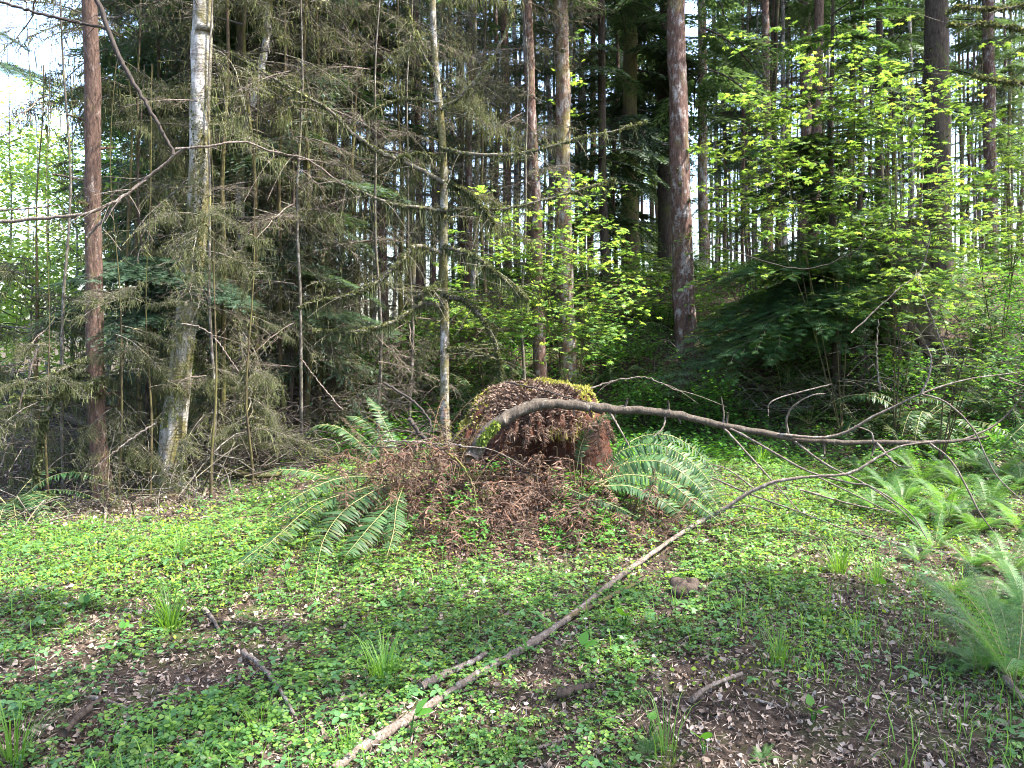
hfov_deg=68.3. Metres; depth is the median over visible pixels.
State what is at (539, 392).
hanging branch
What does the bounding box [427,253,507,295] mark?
understory shrub
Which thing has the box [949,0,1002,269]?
conifer tree
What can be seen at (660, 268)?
sword fern
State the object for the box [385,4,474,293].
conifer tree
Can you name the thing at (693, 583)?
rock
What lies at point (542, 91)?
conifer tree
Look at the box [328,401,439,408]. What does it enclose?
fallen stick
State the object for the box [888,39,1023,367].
vine maple
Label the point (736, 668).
bright moss
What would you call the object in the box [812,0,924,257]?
conifer tree
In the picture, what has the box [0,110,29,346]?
birch tree
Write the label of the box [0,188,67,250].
hanging branch
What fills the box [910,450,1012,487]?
lady fern
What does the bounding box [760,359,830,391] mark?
sword fern
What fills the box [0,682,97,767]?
grass tuft
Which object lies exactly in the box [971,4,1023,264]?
conifer tree
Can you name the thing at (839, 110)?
conifer tree
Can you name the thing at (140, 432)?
hanging branch
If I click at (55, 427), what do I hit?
brush pile
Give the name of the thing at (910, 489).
lady fern
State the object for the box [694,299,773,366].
understory shrub
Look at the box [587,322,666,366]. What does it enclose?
sword fern
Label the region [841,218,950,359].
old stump
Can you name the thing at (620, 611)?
broad leaf plant
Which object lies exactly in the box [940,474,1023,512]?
lady fern
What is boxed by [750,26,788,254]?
conifer tree
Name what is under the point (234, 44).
alder tree
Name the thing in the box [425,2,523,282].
conifer tree
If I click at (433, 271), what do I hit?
conifer tree
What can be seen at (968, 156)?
conifer tree
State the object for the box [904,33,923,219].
conifer tree
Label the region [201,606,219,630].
fallen stick
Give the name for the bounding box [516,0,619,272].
conifer tree
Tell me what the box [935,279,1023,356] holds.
understory shrub
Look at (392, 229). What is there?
conifer tree
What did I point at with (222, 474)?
brush pile
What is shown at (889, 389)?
brush pile
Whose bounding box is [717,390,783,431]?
sword fern
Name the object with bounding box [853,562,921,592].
fallen stick
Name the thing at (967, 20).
conifer tree
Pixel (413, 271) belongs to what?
conifer tree
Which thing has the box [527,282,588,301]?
understory shrub
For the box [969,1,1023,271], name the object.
conifer tree
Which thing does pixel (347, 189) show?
conifer tree
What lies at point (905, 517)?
lady fern
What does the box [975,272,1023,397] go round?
understory shrub
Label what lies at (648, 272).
vine maple
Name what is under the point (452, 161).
conifer tree
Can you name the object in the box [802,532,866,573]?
grass tuft
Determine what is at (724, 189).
conifer tree
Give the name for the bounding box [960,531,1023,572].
lady fern
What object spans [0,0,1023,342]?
sky
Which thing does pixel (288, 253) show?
mossy sapling
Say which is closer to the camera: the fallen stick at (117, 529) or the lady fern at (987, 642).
the lady fern at (987, 642)
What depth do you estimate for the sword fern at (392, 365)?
12.65 m
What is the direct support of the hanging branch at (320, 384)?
attached to the mossy sapling at (279, 124)
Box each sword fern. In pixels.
[0,467,112,530]
[86,467,141,488]
[233,366,523,591]
[353,384,424,415]
[360,356,427,377]
[375,410,758,562]
[376,316,427,333]
[403,294,450,311]
[406,360,472,401]
[427,370,531,421]
[428,275,479,308]
[428,372,510,407]
[454,356,533,393]
[476,259,520,274]
[508,247,585,278]
[530,324,610,352]
[546,343,625,363]
[548,273,622,312]
[576,355,657,405]
[587,268,656,299]
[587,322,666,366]
[591,365,700,389]
[600,339,668,357]
[620,402,684,437]
[635,254,712,275]
[638,248,712,282]
[650,380,739,424]
[663,254,713,273]
[694,262,742,279]
[697,355,782,376]
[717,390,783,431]
[735,359,830,407]
[747,390,849,427]
[748,352,831,393]
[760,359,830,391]
[768,377,965,457]
[806,370,889,392]
[823,382,1021,459]
[841,355,957,396]
[853,339,933,362]
[899,356,993,418]
[922,340,1023,377]
[930,270,998,314]
[932,291,967,306]
[947,380,1023,431]
[948,297,1023,338]
[954,260,990,290]
[955,252,1009,270]
[973,421,1023,460]
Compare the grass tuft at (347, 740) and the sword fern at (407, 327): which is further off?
the sword fern at (407, 327)
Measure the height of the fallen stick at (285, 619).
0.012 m
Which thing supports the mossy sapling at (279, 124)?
on the ground at (852, 737)
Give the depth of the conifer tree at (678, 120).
12.80 m
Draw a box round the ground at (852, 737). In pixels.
[0,271,1023,767]
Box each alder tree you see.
[142,0,298,439]
[148,0,212,489]
[212,0,647,449]
[236,0,280,453]
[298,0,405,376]
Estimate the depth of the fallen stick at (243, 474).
8.08 m
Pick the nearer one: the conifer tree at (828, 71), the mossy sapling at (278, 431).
the mossy sapling at (278, 431)
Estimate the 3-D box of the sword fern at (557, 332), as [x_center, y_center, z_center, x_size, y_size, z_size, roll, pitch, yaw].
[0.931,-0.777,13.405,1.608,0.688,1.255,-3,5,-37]
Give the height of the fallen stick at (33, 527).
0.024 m
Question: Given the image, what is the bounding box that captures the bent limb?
[464,346,1023,550]
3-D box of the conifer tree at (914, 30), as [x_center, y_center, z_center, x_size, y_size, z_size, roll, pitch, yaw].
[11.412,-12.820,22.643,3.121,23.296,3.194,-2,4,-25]
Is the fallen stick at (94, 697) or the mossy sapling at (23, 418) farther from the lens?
the mossy sapling at (23, 418)
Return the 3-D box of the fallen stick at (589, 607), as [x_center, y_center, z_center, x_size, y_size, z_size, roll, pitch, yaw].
[0.571,1.252,4.433,0.045,0.036,0.913,3,5,39]
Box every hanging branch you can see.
[0,1,105,47]
[0,148,182,242]
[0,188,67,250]
[0,346,39,466]
[63,179,162,255]
[65,0,197,154]
[95,422,167,466]
[175,137,368,197]
[182,323,239,371]
[300,358,342,409]
[383,382,450,435]
[383,434,527,468]
[400,417,462,476]
[444,450,520,520]
[505,381,586,446]
[590,376,725,406]
[717,186,939,278]
[847,319,902,390]
[851,230,930,332]
[897,269,946,355]
[913,11,1023,78]
[927,72,1023,101]
[945,0,1023,44]
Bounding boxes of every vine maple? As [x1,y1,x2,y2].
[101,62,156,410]
[400,227,572,391]
[438,170,665,383]
[543,18,590,181]
[572,214,672,322]
[671,131,809,344]
[677,242,781,419]
[691,15,936,435]
[811,40,1023,446]
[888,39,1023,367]
[893,266,1023,468]
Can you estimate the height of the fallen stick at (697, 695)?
0.044 m
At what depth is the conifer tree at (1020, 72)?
23.99 m
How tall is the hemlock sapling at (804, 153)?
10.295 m
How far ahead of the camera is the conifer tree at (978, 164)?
33.04 m
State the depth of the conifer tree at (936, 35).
13.73 m
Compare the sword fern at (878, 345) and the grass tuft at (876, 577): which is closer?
the grass tuft at (876, 577)
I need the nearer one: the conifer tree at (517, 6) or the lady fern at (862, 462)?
the lady fern at (862, 462)
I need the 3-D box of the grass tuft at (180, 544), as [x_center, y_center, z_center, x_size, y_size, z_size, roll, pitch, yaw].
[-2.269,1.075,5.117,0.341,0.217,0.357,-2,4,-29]
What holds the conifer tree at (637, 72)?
on the ground at (852, 737)
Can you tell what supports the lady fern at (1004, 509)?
on the ground at (852, 737)
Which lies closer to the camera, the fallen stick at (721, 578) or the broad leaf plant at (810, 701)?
the broad leaf plant at (810, 701)
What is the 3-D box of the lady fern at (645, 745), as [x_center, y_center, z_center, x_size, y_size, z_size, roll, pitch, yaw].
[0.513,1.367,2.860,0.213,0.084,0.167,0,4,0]
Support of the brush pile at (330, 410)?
on the ground at (852, 737)
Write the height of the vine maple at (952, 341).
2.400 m
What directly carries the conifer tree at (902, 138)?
on the ground at (852, 737)
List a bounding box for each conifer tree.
[0,0,135,499]
[46,0,186,342]
[57,10,169,366]
[63,34,154,145]
[64,3,181,215]
[113,25,163,354]
[156,0,349,349]
[220,0,363,425]
[247,34,332,356]
[260,14,340,372]
[280,0,464,351]
[302,2,411,309]
[311,77,369,226]
[329,7,410,327]
[330,18,373,356]
[333,0,463,340]
[343,5,410,343]
[346,39,399,352]
[356,0,464,301]
[356,150,408,320]
[359,0,490,307]
[367,0,404,319]
[368,9,445,316]
[372,27,427,316]
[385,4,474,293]
[389,8,450,299]
[396,1,455,286]
[404,0,539,296]
[411,0,554,302]
[419,7,486,285]
[420,7,502,283]
[422,0,521,279]
[423,0,555,274]
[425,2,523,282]
[426,30,493,274]
[429,35,436,299]
[441,8,516,276]
[444,0,524,274]
[459,1,537,275]
[464,1,610,262]
[465,0,602,378]
[479,0,568,270]
[480,17,571,272]
[483,10,547,270]
[488,30,577,189]
[493,0,647,245]
[509,3,554,150]
[509,60,552,265]
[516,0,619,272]
[520,8,620,271]
[521,0,589,269]
[532,0,579,382]
[536,20,611,121]
[537,0,646,271]
[537,0,656,262]
[539,0,694,278]
[547,19,622,269]
[570,2,697,273]
[571,0,727,271]
[585,30,712,275]
[587,18,617,268]
[588,75,612,245]
[596,0,751,272]
[597,20,654,270]
[605,0,655,133]
[611,0,784,355]
[637,7,696,267]
[638,100,654,269]
[646,20,697,268]
[658,0,697,256]
[690,0,760,265]
[690,15,739,269]
[691,10,763,267]
[692,0,758,268]
[693,16,739,262]
[694,12,759,269]
[695,80,733,270]
[696,0,741,268]
[708,8,762,269]
[709,1,798,265]
[712,4,760,268]
[713,0,797,264]
[716,0,761,261]
[718,31,780,268]
[719,3,794,267]
[724,8,798,253]
[727,0,837,264]
[737,0,813,245]
[738,26,779,256]
[740,0,812,263]
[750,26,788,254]
[753,2,829,253]
[754,0,839,259]
[754,39,796,251]
[756,0,838,257]
[760,0,845,257]
[769,0,846,252]
[782,0,856,253]
[789,18,845,249]
[793,5,872,232]
[795,50,842,228]
[797,0,864,258]
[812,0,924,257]
[812,8,874,234]
[822,7,867,256]
[822,7,875,256]
[824,0,883,175]
[833,12,847,241]
[835,6,906,240]
[835,25,873,253]
[846,0,955,219]
[855,19,906,216]
[858,0,1008,133]
[863,1,1010,218]
[864,1,960,217]
[864,2,908,219]
[864,18,897,219]
[867,3,920,220]
[868,3,923,218]
[873,81,921,197]
[874,3,922,218]
[887,1,980,218]
[889,0,923,217]
[903,2,967,219]
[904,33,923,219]
[921,0,953,296]
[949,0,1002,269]
[949,0,1013,266]
[949,0,1023,267]
[950,13,996,267]
[951,12,1023,271]
[953,11,1023,265]
[955,0,1023,255]
[956,0,1023,271]
[957,1,1023,247]
[962,0,1023,263]
[966,12,1023,231]
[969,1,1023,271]
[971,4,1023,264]
[975,0,1023,247]
[975,0,1023,266]
[997,0,1023,92]
[998,57,1023,265]
[1014,1,1023,269]
[1014,11,1023,264]
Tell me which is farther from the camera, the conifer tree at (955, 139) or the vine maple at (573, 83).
the conifer tree at (955, 139)
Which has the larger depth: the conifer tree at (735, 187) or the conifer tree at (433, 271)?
the conifer tree at (735, 187)
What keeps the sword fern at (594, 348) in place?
on the ground at (852, 737)
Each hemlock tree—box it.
[75,0,232,365]
[155,1,258,361]
[177,0,343,409]
[248,0,395,393]
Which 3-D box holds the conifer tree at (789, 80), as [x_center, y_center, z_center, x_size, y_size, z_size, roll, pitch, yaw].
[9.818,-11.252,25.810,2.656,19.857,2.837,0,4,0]
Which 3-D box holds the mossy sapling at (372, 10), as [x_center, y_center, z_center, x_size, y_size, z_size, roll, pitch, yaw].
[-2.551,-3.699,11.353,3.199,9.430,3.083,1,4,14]
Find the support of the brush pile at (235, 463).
on the ground at (852, 737)
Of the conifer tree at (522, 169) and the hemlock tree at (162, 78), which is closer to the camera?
the hemlock tree at (162, 78)
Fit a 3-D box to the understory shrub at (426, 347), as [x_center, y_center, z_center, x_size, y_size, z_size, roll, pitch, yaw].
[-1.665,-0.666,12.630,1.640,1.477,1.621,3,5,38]
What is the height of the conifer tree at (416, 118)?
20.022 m
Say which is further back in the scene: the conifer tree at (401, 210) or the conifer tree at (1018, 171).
the conifer tree at (1018, 171)
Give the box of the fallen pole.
[331,440,940,767]
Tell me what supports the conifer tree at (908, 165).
on the ground at (852, 737)
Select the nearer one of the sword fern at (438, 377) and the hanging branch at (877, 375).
the hanging branch at (877, 375)
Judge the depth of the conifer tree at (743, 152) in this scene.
24.43 m
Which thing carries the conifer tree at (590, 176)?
on the ground at (852, 737)
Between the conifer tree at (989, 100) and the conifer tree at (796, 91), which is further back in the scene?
the conifer tree at (796, 91)
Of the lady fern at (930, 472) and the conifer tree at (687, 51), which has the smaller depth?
the lady fern at (930, 472)
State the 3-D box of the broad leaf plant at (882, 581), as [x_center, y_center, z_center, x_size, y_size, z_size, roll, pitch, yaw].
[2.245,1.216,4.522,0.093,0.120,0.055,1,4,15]
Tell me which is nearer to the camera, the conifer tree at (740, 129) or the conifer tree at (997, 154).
the conifer tree at (740, 129)
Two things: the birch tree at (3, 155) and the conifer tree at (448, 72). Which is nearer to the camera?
the birch tree at (3, 155)
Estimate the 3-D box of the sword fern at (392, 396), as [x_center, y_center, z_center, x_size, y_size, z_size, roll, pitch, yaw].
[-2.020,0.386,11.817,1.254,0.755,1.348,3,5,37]
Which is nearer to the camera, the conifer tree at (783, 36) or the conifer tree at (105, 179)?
the conifer tree at (105, 179)
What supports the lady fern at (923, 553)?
on the ground at (852, 737)
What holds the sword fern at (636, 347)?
on the ground at (852, 737)
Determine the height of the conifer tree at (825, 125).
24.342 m
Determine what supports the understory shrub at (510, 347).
on the ground at (852, 737)
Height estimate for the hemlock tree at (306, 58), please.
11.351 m
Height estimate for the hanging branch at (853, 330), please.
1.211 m
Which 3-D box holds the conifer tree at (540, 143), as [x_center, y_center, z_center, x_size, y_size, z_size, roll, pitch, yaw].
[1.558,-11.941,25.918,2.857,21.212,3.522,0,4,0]
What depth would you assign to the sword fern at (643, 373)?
11.89 m
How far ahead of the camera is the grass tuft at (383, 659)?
3.54 m
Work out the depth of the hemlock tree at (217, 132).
14.09 m
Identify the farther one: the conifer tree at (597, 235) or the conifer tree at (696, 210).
the conifer tree at (696, 210)
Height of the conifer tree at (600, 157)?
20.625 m
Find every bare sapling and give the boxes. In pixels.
[0,0,143,493]
[109,0,275,485]
[223,0,403,467]
[282,0,464,444]
[328,0,500,428]
[456,0,614,392]
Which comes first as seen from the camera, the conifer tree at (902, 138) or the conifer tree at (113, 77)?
the conifer tree at (113, 77)
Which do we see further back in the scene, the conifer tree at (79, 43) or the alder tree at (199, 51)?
the conifer tree at (79, 43)
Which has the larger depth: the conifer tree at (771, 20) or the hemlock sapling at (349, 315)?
the conifer tree at (771, 20)
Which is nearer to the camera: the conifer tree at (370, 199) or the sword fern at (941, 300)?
the sword fern at (941, 300)
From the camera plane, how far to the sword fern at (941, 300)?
12.85 m
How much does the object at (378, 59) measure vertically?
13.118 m
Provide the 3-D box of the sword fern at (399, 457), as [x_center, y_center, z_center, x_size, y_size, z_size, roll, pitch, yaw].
[-1.127,0.556,5.638,2.452,1.329,2.931,0,4,0]
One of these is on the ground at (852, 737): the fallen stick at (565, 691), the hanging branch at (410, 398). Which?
the fallen stick at (565, 691)
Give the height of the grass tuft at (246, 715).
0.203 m
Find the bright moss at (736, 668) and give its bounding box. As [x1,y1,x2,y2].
[0,454,1023,698]
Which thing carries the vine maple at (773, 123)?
on the ground at (852, 737)
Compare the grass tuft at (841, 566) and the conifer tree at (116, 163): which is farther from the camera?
the conifer tree at (116, 163)
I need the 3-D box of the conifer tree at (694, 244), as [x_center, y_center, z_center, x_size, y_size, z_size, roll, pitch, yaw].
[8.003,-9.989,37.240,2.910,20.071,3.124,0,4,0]
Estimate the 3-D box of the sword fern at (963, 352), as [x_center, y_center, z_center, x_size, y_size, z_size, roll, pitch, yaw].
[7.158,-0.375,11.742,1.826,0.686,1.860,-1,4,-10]
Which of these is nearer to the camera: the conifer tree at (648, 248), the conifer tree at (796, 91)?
the conifer tree at (648, 248)
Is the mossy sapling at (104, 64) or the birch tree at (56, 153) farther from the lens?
the birch tree at (56, 153)
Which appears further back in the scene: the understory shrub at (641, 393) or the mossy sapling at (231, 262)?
the understory shrub at (641, 393)
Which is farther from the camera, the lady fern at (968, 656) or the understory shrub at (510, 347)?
the understory shrub at (510, 347)
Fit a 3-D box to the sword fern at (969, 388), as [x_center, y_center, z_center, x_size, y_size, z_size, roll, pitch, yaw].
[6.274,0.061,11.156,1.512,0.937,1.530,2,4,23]
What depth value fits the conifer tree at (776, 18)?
18.54 m
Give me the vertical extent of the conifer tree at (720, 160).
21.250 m
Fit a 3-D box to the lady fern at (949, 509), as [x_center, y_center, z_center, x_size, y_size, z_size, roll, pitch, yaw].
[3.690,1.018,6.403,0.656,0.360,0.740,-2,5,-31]
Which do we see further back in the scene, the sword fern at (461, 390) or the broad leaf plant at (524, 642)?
the sword fern at (461, 390)
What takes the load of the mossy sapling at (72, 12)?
on the ground at (852, 737)
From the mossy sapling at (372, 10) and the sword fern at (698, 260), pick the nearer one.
the mossy sapling at (372, 10)
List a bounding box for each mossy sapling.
[0,0,253,477]
[0,44,220,495]
[0,65,148,494]
[0,69,97,506]
[45,65,205,496]
[49,0,229,448]
[68,65,235,490]
[69,62,197,514]
[82,0,300,484]
[99,0,377,478]
[101,0,272,456]
[105,26,312,407]
[141,62,278,498]
[164,80,333,488]
[166,0,384,459]
[192,0,417,451]
[215,0,433,431]
[236,0,452,436]
[303,0,491,412]
[400,0,554,368]
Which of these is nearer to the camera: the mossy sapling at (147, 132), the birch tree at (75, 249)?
the mossy sapling at (147, 132)
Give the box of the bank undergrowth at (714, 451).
[264,258,1023,466]
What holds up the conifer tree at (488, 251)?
on the ground at (852, 737)
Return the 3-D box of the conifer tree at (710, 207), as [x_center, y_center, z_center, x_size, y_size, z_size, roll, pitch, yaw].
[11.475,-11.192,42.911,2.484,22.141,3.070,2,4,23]
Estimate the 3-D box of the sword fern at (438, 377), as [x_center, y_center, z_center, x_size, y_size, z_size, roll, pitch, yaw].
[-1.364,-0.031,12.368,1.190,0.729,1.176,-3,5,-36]
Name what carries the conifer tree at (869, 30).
on the ground at (852, 737)
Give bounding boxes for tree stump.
[450,376,623,478]
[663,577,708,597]
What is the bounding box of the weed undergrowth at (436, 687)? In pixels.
[0,357,1023,767]
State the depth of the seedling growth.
5.77 m
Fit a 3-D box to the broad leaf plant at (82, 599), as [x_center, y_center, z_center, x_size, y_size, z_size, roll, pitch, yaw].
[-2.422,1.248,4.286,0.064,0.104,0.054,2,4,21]
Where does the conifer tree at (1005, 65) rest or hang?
on the ground at (852, 737)
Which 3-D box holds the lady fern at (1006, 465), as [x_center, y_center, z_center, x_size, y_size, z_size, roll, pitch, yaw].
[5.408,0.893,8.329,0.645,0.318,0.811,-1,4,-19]
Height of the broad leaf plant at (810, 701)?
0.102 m
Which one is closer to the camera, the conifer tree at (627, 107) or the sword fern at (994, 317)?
the sword fern at (994, 317)
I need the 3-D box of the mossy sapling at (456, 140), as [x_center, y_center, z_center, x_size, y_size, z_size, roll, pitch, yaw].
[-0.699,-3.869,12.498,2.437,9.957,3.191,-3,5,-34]
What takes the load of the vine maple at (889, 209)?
on the ground at (852, 737)
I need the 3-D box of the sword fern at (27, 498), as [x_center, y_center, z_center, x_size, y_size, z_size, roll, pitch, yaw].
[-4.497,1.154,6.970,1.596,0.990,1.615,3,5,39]
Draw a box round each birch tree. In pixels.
[0,1,78,376]
[0,3,159,374]
[0,4,122,421]
[0,10,112,373]
[0,19,62,372]
[0,81,55,307]
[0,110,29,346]
[0,165,57,377]
[16,10,103,363]
[44,28,160,373]
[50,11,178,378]
[78,133,164,361]
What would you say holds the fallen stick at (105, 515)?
on the ground at (852, 737)
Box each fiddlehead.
[570,459,575,485]
[580,451,584,492]
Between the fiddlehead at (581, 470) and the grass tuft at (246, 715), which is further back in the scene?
the fiddlehead at (581, 470)
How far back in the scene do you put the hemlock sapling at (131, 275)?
7.89 m
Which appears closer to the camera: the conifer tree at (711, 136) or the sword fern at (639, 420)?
the sword fern at (639, 420)
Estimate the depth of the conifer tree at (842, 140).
40.84 m
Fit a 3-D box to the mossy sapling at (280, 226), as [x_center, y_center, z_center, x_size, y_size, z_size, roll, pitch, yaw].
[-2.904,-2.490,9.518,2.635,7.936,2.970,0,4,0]
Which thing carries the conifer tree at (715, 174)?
on the ground at (852, 737)
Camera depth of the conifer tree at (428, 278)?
31.92 m
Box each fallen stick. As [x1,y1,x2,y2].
[0,509,70,534]
[39,401,87,425]
[58,696,103,737]
[81,517,137,544]
[87,694,127,708]
[100,496,106,528]
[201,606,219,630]
[216,468,281,478]
[240,648,296,717]
[269,617,299,621]
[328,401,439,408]
[417,651,487,690]
[537,738,566,750]
[556,681,596,698]
[561,576,647,618]
[601,714,633,720]
[678,567,740,588]
[689,671,743,702]
[744,409,792,463]
[755,698,783,708]
[825,518,958,554]
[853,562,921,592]
[1002,675,1023,700]
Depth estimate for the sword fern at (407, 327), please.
14.10 m
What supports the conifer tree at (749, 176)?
on the ground at (852, 737)
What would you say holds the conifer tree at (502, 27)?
on the ground at (852, 737)
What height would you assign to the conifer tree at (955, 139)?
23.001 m
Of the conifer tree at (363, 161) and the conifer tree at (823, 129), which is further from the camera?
the conifer tree at (823, 129)
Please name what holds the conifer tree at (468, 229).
on the ground at (852, 737)
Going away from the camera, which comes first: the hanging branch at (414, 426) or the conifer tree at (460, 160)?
the hanging branch at (414, 426)
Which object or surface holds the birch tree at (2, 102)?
on the ground at (852, 737)
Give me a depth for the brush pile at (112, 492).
7.15 m
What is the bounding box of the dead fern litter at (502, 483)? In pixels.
[180,439,913,575]
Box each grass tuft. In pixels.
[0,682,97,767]
[132,575,202,632]
[156,529,202,557]
[215,682,300,732]
[313,707,387,757]
[344,620,429,684]
[489,701,539,754]
[618,683,717,763]
[745,611,812,670]
[748,442,772,463]
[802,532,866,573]
[849,549,897,586]
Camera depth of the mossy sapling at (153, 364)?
7.20 m
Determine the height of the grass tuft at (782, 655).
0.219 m
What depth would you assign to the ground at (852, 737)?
4.19 m
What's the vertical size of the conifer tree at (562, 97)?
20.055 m
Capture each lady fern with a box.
[112,703,134,717]
[623,729,671,760]
[746,744,780,766]
[813,487,852,506]
[836,451,883,467]
[836,471,872,488]
[838,485,910,507]
[858,464,918,488]
[858,494,941,526]
[865,474,940,505]
[866,531,1023,685]
[870,445,917,461]
[881,445,969,479]
[894,541,947,561]
[903,510,977,548]
[904,477,980,507]
[907,492,1003,522]
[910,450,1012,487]
[922,435,961,457]
[927,569,994,594]
[933,631,1021,673]
[936,494,1023,537]
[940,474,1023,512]
[941,540,1022,575]
[947,443,1004,471]
[955,583,1023,620]
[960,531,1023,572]
[961,448,1023,477]
[973,424,1017,449]
[975,460,1023,484]
[975,494,1023,530]
[981,559,1023,606]
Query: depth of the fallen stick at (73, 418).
12.14 m
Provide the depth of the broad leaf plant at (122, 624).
4.00 m
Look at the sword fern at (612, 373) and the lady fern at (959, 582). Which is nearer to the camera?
the lady fern at (959, 582)
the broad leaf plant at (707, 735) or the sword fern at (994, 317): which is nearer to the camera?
the broad leaf plant at (707, 735)
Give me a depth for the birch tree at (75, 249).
14.55 m
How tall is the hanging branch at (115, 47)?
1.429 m
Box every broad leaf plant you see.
[78,594,90,613]
[119,620,128,637]
[281,562,297,574]
[400,589,407,601]
[409,698,433,736]
[519,639,530,659]
[578,631,596,660]
[601,518,609,531]
[616,608,632,626]
[647,711,661,734]
[690,731,712,753]
[805,694,828,722]
[879,578,895,593]
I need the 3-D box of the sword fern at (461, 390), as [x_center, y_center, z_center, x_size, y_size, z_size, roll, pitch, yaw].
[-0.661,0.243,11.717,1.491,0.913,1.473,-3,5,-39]
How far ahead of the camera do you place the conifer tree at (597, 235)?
37.24 m
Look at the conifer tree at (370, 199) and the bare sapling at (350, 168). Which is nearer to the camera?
the bare sapling at (350, 168)
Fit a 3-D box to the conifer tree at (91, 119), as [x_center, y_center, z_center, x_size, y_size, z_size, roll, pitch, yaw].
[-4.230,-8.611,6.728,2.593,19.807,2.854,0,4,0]
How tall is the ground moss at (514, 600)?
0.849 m
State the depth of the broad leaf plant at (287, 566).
4.95 m
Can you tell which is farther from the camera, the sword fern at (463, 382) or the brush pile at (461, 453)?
the sword fern at (463, 382)
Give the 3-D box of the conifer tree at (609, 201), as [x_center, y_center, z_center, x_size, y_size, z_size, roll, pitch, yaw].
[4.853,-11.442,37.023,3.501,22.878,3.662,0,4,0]
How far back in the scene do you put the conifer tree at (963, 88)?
32.69 m
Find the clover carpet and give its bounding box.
[0,337,1023,767]
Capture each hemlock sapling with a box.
[0,31,80,107]
[19,65,265,483]
[246,1,409,450]
[647,0,986,395]
[729,0,929,384]
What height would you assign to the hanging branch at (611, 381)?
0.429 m
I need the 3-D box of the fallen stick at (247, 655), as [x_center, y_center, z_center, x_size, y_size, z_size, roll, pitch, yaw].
[-1.106,1.354,3.458,0.052,0.043,0.748,-3,5,-36]
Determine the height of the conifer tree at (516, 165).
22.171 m
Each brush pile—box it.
[0,397,254,499]
[0,452,323,529]
[8,412,361,514]
[33,367,471,449]
[177,385,381,490]
[332,418,542,486]
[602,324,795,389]
[685,334,975,415]
[748,322,1023,402]
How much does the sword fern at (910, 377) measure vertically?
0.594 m
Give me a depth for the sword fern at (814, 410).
10.72 m
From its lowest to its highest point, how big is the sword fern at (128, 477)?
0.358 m
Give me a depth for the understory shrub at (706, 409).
10.39 m
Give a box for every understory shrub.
[302,260,402,325]
[322,338,410,387]
[370,300,466,381]
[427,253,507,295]
[461,312,559,379]
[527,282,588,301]
[572,308,673,385]
[575,256,610,273]
[588,255,671,289]
[609,367,684,427]
[625,284,723,337]
[661,252,714,273]
[670,359,756,435]
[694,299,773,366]
[765,333,856,392]
[835,335,955,413]
[933,275,1023,347]
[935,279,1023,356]
[949,326,1023,430]
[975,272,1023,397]
[994,255,1023,279]
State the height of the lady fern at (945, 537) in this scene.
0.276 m
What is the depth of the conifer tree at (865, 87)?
39.27 m
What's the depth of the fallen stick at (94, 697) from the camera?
3.24 m
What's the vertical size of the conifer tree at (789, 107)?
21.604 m
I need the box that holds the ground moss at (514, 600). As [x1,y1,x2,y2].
[0,396,1023,767]
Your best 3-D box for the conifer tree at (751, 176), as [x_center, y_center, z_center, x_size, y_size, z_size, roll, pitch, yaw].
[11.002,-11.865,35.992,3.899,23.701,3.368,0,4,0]
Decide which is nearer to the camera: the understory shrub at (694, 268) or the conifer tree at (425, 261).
the understory shrub at (694, 268)
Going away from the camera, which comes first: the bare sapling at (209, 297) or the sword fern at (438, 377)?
the bare sapling at (209, 297)
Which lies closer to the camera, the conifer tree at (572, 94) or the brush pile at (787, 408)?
the brush pile at (787, 408)
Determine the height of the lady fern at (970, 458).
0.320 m
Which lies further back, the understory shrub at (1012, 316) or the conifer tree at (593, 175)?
the conifer tree at (593, 175)
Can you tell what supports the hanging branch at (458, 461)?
on the ground at (852, 737)
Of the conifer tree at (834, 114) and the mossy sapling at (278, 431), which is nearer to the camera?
the mossy sapling at (278, 431)
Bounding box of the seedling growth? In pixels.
[332,457,811,550]
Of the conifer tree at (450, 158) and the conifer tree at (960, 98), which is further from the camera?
the conifer tree at (960, 98)
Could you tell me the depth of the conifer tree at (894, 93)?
22.41 m
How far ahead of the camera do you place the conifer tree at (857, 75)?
27.81 m
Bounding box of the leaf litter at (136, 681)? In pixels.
[0,413,1023,767]
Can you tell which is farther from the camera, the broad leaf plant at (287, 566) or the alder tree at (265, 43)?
the alder tree at (265, 43)
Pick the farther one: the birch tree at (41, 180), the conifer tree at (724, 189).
the conifer tree at (724, 189)
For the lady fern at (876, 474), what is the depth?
7.44 m
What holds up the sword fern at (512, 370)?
on the ground at (852, 737)
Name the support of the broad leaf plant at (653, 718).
on the ground at (852, 737)
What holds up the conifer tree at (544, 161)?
on the ground at (852, 737)
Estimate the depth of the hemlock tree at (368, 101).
12.69 m
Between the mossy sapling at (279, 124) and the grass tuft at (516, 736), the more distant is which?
the mossy sapling at (279, 124)
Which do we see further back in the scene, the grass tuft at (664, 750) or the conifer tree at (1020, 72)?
the conifer tree at (1020, 72)
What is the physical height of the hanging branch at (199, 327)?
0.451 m
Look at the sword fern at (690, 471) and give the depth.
5.91 m
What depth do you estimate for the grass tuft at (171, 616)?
4.13 m
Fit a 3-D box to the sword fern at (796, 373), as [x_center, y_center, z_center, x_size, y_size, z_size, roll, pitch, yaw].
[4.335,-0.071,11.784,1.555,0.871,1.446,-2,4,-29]
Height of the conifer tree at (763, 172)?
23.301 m
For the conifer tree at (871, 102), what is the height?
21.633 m
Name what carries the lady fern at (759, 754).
on the ground at (852, 737)
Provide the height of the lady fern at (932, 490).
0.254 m
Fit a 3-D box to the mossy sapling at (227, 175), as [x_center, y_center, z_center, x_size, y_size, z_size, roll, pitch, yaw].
[-4.823,-4.138,12.309,2.898,10.427,3.070,1,4,14]
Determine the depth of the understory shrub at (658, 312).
13.45 m

